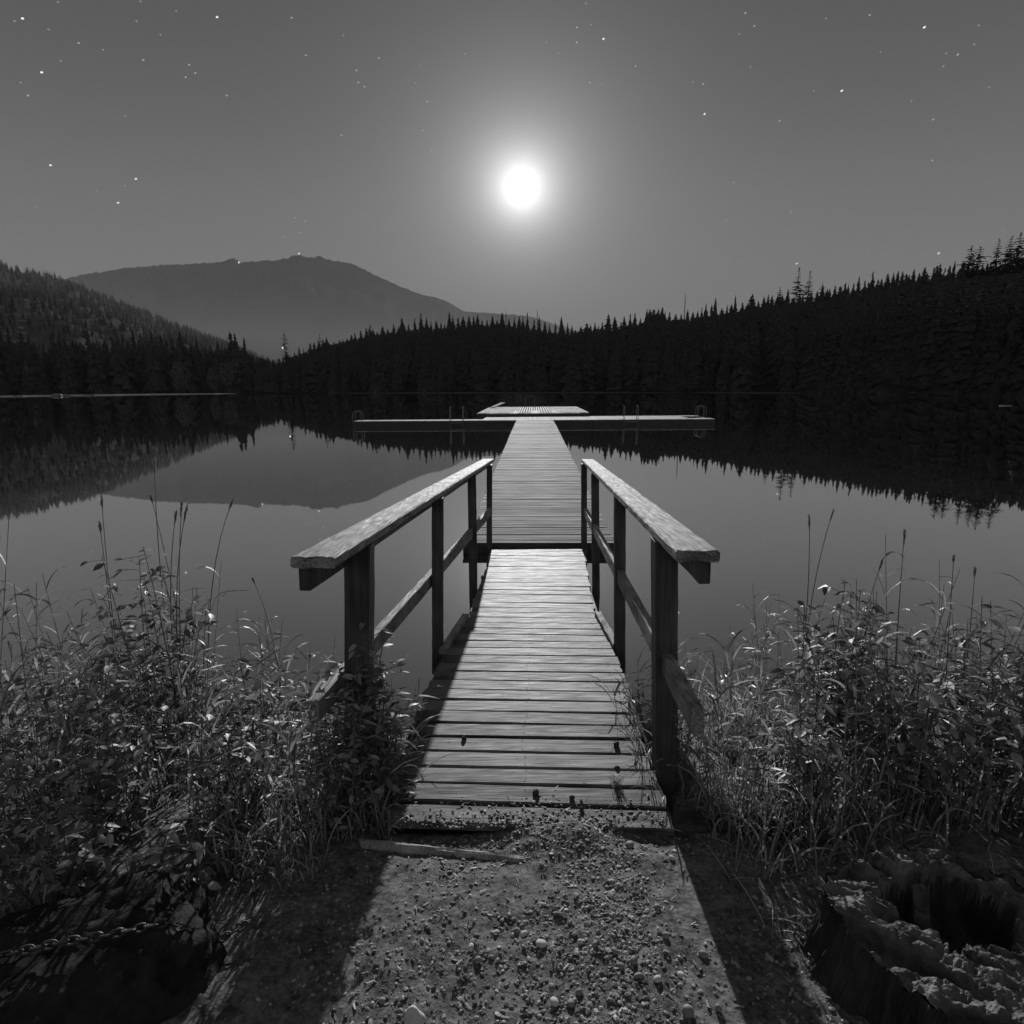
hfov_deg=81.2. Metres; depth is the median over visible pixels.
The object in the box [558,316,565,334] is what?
conifer
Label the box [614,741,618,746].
pine cone
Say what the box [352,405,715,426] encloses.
cross dock
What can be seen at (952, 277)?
conifer
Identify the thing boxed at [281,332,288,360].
conifer
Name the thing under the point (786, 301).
conifer
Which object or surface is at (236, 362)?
conifer
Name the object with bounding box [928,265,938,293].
conifer
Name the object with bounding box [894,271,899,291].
conifer
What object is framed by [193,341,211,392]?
conifer
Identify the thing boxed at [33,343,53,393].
conifer
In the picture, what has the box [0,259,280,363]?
hillside trees
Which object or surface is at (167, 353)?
conifer
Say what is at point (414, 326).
conifer
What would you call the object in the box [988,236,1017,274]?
conifer
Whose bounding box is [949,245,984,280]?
conifer
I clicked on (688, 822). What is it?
timber block
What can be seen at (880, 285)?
conifer
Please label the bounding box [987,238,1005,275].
conifer
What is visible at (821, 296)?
conifer
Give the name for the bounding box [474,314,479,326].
conifer
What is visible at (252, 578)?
grass stalk
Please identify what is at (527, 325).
conifer
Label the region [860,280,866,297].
conifer
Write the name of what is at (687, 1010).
stone
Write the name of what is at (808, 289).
conifer
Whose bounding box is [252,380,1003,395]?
shoreline
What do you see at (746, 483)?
lake water
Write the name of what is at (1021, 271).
conifer
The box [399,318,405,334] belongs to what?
conifer
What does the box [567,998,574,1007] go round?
stone
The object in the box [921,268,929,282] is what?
conifer
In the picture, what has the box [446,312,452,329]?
conifer
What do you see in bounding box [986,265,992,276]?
conifer
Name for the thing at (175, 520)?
grass stalk
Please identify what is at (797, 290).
conifer
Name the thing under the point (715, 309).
conifer
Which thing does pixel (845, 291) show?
conifer
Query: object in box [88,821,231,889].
shrub
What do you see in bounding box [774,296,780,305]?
conifer
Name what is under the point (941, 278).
conifer
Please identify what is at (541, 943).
stone
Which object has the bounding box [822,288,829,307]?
conifer
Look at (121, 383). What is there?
conifer
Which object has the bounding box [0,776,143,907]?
shrub
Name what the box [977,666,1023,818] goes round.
shrub
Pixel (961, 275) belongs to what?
conifer
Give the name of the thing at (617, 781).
grass tuft
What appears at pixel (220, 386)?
conifer
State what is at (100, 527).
grass stalk
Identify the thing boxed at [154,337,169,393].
conifer
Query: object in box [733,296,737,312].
conifer
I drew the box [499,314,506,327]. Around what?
conifer
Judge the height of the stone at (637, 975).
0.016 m
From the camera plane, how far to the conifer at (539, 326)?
315.18 m
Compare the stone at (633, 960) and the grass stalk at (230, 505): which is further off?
the grass stalk at (230, 505)
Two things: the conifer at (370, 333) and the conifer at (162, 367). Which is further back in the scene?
the conifer at (370, 333)
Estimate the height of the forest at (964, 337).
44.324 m
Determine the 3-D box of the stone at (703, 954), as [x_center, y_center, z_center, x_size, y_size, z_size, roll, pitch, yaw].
[0.580,1.340,1.810,0.027,0.018,0.023,-1,12,0]
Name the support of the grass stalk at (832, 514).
on the ground at (704, 908)
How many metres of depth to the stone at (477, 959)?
1.79 m
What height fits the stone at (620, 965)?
0.018 m
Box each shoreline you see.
[252,380,1003,395]
[389,392,682,392]
[692,392,792,392]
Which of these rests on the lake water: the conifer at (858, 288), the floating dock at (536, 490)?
the floating dock at (536, 490)
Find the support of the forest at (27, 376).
on the shore ground
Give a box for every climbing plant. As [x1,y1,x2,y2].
[279,676,383,843]
[318,622,425,827]
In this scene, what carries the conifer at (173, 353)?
on the shore ground
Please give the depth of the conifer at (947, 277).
203.07 m
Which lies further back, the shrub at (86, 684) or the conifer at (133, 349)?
the conifer at (133, 349)
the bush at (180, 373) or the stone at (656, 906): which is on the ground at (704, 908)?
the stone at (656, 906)
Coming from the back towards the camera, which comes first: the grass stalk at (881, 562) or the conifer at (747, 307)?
the conifer at (747, 307)
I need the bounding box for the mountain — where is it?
[64,255,577,362]
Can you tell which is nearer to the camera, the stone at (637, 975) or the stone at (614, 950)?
the stone at (637, 975)
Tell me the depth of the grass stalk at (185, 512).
2.62 m
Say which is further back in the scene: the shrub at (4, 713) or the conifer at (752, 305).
the conifer at (752, 305)
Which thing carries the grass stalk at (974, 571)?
on the ground at (704, 908)
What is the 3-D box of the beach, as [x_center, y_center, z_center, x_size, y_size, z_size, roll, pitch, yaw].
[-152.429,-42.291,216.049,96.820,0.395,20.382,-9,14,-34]
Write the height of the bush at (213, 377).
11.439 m
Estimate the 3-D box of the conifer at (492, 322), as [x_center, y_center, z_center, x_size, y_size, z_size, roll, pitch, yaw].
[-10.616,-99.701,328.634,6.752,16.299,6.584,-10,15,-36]
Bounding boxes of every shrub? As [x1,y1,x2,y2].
[0,639,145,816]
[0,647,58,793]
[0,651,188,849]
[0,700,27,847]
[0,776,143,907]
[28,624,166,768]
[39,546,251,798]
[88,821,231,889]
[150,677,304,831]
[180,646,309,779]
[275,653,344,764]
[743,689,878,826]
[758,578,906,790]
[799,608,952,771]
[825,638,1023,821]
[901,600,1023,798]
[912,630,1023,757]
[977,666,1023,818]
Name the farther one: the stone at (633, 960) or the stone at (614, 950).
the stone at (614, 950)
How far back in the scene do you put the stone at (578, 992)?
1.68 m
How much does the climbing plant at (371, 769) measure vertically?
0.930 m
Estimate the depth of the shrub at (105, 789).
2.14 m
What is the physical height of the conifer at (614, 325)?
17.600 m
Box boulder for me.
[0,869,226,1023]
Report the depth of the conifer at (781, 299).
256.58 m
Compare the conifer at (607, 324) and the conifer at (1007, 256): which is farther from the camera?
the conifer at (607, 324)
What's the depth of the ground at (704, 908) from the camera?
1.97 m
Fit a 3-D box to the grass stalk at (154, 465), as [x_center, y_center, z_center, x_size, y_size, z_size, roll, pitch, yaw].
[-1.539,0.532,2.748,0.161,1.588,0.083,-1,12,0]
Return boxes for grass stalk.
[90,494,138,760]
[98,520,124,765]
[130,503,193,777]
[150,494,212,760]
[152,455,191,754]
[155,500,208,785]
[155,509,184,755]
[207,497,233,769]
[251,577,302,756]
[773,514,810,737]
[798,508,834,724]
[857,556,884,652]
[861,528,909,748]
[930,554,990,778]
[947,566,996,783]
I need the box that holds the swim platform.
[477,398,588,418]
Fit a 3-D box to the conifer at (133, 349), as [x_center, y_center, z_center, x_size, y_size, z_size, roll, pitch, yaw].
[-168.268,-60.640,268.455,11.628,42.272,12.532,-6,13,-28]
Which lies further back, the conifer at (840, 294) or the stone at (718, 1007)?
the conifer at (840, 294)
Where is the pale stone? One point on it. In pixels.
(413, 1014)
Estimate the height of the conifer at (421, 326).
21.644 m
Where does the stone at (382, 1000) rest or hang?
on the ground at (704, 908)
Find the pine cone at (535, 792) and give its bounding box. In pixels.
[532,788,538,795]
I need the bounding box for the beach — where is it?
[0,393,234,396]
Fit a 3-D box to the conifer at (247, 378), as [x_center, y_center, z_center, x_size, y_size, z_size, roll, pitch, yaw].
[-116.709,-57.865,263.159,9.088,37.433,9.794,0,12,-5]
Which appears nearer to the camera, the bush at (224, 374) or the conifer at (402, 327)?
the bush at (224, 374)
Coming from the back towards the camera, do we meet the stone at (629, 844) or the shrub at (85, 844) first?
the stone at (629, 844)
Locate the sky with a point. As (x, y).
(220, 177)
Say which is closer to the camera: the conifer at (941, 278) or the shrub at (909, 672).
the shrub at (909, 672)
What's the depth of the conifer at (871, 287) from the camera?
225.28 m
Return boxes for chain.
[0,918,248,961]
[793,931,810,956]
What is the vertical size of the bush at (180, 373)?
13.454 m
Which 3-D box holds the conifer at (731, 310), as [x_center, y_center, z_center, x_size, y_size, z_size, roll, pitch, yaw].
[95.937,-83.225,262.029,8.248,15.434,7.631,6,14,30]
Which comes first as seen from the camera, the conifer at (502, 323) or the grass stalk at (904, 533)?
the grass stalk at (904, 533)
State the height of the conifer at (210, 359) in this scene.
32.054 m
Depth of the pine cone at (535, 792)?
2.62 m
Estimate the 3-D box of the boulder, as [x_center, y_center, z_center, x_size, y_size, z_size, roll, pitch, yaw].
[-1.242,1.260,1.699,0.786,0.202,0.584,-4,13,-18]
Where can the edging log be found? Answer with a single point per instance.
(393, 846)
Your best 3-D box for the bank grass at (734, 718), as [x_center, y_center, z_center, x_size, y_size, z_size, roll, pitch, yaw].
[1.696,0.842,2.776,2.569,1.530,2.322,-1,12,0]
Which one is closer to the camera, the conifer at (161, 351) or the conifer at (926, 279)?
the conifer at (926, 279)
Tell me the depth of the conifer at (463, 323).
322.91 m
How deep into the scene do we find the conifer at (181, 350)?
250.97 m
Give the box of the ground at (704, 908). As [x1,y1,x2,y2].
[0,718,1023,1023]
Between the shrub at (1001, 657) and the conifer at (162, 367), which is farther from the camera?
the conifer at (162, 367)
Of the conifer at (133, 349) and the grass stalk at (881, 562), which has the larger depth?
the conifer at (133, 349)
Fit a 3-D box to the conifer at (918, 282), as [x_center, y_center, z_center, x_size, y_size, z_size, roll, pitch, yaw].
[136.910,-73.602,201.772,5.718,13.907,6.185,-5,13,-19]
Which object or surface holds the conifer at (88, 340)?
on the shore ground
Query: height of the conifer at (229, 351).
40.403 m
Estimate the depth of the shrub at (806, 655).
2.59 m
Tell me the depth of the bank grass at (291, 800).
2.40 m
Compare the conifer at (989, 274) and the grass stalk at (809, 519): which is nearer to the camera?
the grass stalk at (809, 519)
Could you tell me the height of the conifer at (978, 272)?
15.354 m
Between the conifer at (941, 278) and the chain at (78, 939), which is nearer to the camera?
the chain at (78, 939)
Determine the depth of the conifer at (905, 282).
211.16 m
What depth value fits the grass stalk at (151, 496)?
2.88 m
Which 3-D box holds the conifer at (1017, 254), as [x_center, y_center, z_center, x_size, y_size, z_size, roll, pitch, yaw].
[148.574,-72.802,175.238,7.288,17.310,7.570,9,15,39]
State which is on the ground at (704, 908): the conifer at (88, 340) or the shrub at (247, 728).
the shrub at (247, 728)
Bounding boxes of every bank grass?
[0,517,452,928]
[586,534,1023,941]
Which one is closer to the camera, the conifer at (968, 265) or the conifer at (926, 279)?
the conifer at (968, 265)
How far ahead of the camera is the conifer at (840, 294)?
224.84 m
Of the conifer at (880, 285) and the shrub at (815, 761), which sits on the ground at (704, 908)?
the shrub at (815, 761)
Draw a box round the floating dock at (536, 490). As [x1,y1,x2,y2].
[463,420,613,553]
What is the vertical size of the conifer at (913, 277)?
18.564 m
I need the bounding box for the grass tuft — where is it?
[608,770,624,788]
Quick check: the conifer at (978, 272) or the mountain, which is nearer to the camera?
the conifer at (978, 272)
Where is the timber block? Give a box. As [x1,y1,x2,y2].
[673,810,795,840]
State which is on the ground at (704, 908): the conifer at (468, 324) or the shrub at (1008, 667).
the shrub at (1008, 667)
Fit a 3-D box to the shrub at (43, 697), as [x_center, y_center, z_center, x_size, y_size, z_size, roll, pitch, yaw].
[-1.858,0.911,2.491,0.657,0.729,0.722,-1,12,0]
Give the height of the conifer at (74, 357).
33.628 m
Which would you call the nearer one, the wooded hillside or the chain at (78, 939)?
the chain at (78, 939)
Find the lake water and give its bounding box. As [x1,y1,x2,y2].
[0,393,1023,737]
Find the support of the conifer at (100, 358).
on the shore ground
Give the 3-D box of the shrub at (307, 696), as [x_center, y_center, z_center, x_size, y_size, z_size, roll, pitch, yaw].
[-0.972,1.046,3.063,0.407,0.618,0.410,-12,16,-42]
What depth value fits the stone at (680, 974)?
1.73 m
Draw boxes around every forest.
[0,340,276,394]
[253,272,1023,396]
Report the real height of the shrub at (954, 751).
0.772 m
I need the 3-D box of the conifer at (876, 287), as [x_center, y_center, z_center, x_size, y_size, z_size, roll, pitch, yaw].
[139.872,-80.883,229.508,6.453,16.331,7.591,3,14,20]
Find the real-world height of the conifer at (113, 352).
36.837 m
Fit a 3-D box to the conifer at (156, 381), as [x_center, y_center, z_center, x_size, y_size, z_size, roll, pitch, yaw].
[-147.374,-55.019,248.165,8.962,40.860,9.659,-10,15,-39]
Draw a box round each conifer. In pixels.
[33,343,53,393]
[69,340,86,393]
[85,331,92,354]
[86,341,110,387]
[101,340,112,384]
[108,334,115,383]
[108,338,136,393]
[130,330,136,365]
[147,329,168,393]
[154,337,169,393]
[158,336,164,355]
[164,340,175,387]
[168,337,177,393]
[171,332,199,393]
[189,341,195,368]
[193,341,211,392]
[204,345,215,377]
[212,342,226,392]
[224,333,234,392]
[227,333,246,392]
[241,339,253,392]
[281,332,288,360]
[368,325,372,339]
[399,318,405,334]
[413,318,416,333]
[418,314,423,331]
[424,317,428,330]
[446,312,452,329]
[459,317,465,330]
[466,316,472,328]
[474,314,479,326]
[489,316,496,329]
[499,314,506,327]
[517,316,521,329]
[525,313,529,329]
[536,317,540,334]
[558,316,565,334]
[583,324,589,331]
[603,314,611,329]
[611,317,617,331]
[646,309,652,325]
[651,310,658,321]
[658,307,666,322]
[703,304,707,316]
[713,298,717,314]
[727,304,734,314]
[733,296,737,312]
[744,303,752,311]
[748,294,755,309]
[759,297,766,308]
[769,295,773,307]
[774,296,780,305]
[779,296,784,304]
[783,289,789,303]
[788,267,805,302]
[789,297,795,307]
[798,271,814,299]
[807,292,814,303]
[818,285,823,302]
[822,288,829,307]
[830,285,835,298]
[833,286,844,301]
[842,283,848,299]
[850,284,854,295]
[854,276,861,298]
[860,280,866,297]
[866,271,874,292]
[874,280,879,291]
[877,279,882,296]
[880,274,890,291]
[889,273,895,292]
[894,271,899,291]
[898,272,903,289]
[900,274,911,289]
[911,268,916,285]
[911,273,922,289]
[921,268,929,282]
[922,273,930,288]
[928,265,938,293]
[931,264,945,284]
[944,266,950,280]
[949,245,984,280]
[949,261,955,283]
[952,261,969,284]
[957,246,993,277]
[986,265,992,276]
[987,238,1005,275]
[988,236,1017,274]
[1002,233,1023,273]
[1012,257,1023,274]
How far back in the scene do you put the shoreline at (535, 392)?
178.35 m
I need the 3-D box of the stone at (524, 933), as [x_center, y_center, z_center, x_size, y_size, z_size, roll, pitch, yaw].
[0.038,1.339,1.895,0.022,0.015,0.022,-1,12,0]
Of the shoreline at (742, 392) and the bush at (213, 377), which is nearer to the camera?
the shoreline at (742, 392)
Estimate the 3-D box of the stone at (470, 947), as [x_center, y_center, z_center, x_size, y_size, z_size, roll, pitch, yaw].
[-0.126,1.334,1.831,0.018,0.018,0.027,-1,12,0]
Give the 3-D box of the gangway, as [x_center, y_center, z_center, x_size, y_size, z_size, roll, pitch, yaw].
[0.173,0.501,5.186,1.566,1.990,6.094,0,12,4]
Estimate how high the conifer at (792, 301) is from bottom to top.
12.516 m
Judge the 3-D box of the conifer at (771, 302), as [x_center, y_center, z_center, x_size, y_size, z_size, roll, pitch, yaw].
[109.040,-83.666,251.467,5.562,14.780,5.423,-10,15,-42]
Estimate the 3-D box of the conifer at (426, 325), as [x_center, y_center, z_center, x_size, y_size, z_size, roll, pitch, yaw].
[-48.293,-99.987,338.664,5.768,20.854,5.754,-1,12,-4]
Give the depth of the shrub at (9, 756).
2.11 m
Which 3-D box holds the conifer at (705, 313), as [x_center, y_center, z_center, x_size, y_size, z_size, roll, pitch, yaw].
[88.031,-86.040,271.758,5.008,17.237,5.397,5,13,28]
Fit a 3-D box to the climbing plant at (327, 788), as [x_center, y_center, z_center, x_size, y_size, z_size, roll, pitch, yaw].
[-0.710,0.989,2.364,0.359,0.698,0.354,-11,16,-40]
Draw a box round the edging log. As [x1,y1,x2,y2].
[359,838,529,862]
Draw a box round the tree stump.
[801,844,1023,1023]
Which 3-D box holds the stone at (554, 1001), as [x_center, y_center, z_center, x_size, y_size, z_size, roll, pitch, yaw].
[0.117,1.354,1.650,0.024,0.019,0.024,-1,12,0]
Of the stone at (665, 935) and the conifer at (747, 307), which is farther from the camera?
the conifer at (747, 307)
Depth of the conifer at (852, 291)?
224.82 m
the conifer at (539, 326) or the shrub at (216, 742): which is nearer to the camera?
the shrub at (216, 742)
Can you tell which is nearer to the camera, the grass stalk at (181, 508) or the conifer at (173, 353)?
the grass stalk at (181, 508)
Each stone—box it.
[378,997,385,1003]
[403,1005,425,1023]
[468,943,473,951]
[474,956,481,963]
[521,930,527,936]
[536,939,546,947]
[550,997,558,1006]
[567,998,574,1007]
[575,988,582,996]
[611,947,617,954]
[615,962,624,969]
[625,841,633,848]
[630,955,637,964]
[634,972,642,978]
[653,904,660,910]
[653,975,661,982]
[662,932,668,938]
[677,971,684,978]
[682,1004,693,1017]
[698,950,707,958]
[715,1003,721,1011]
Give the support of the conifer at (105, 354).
on the shore ground
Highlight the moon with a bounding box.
[507,171,535,203]
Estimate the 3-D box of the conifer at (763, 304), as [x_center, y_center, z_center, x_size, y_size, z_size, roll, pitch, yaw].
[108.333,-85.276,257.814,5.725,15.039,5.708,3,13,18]
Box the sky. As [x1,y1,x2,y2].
[0,0,1023,330]
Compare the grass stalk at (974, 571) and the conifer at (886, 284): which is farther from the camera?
the conifer at (886, 284)
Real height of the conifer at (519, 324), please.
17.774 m
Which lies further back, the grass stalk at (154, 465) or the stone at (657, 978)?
the grass stalk at (154, 465)
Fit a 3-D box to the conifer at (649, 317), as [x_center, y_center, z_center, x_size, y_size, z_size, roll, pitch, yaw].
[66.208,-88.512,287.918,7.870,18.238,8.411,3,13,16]
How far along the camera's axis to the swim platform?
38.87 m
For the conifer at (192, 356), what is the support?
on the shore ground
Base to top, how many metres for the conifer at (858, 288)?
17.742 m
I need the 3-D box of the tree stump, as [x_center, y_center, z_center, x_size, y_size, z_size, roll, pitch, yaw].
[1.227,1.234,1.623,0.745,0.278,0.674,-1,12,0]
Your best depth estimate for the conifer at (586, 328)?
307.18 m
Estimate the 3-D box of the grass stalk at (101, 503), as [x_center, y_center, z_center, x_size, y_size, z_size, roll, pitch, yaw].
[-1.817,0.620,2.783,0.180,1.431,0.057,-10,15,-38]
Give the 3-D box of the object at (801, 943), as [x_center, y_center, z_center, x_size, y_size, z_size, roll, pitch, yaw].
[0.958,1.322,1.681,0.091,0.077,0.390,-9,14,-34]
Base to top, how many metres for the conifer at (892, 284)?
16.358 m
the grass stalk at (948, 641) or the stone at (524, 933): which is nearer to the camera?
the stone at (524, 933)
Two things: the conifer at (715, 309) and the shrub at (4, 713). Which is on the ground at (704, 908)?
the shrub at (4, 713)
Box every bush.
[169,361,190,392]
[206,367,217,392]
[218,362,234,392]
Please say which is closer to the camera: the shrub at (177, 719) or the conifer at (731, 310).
the shrub at (177, 719)
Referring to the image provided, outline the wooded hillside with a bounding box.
[0,269,219,356]
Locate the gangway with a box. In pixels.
[290,459,719,836]

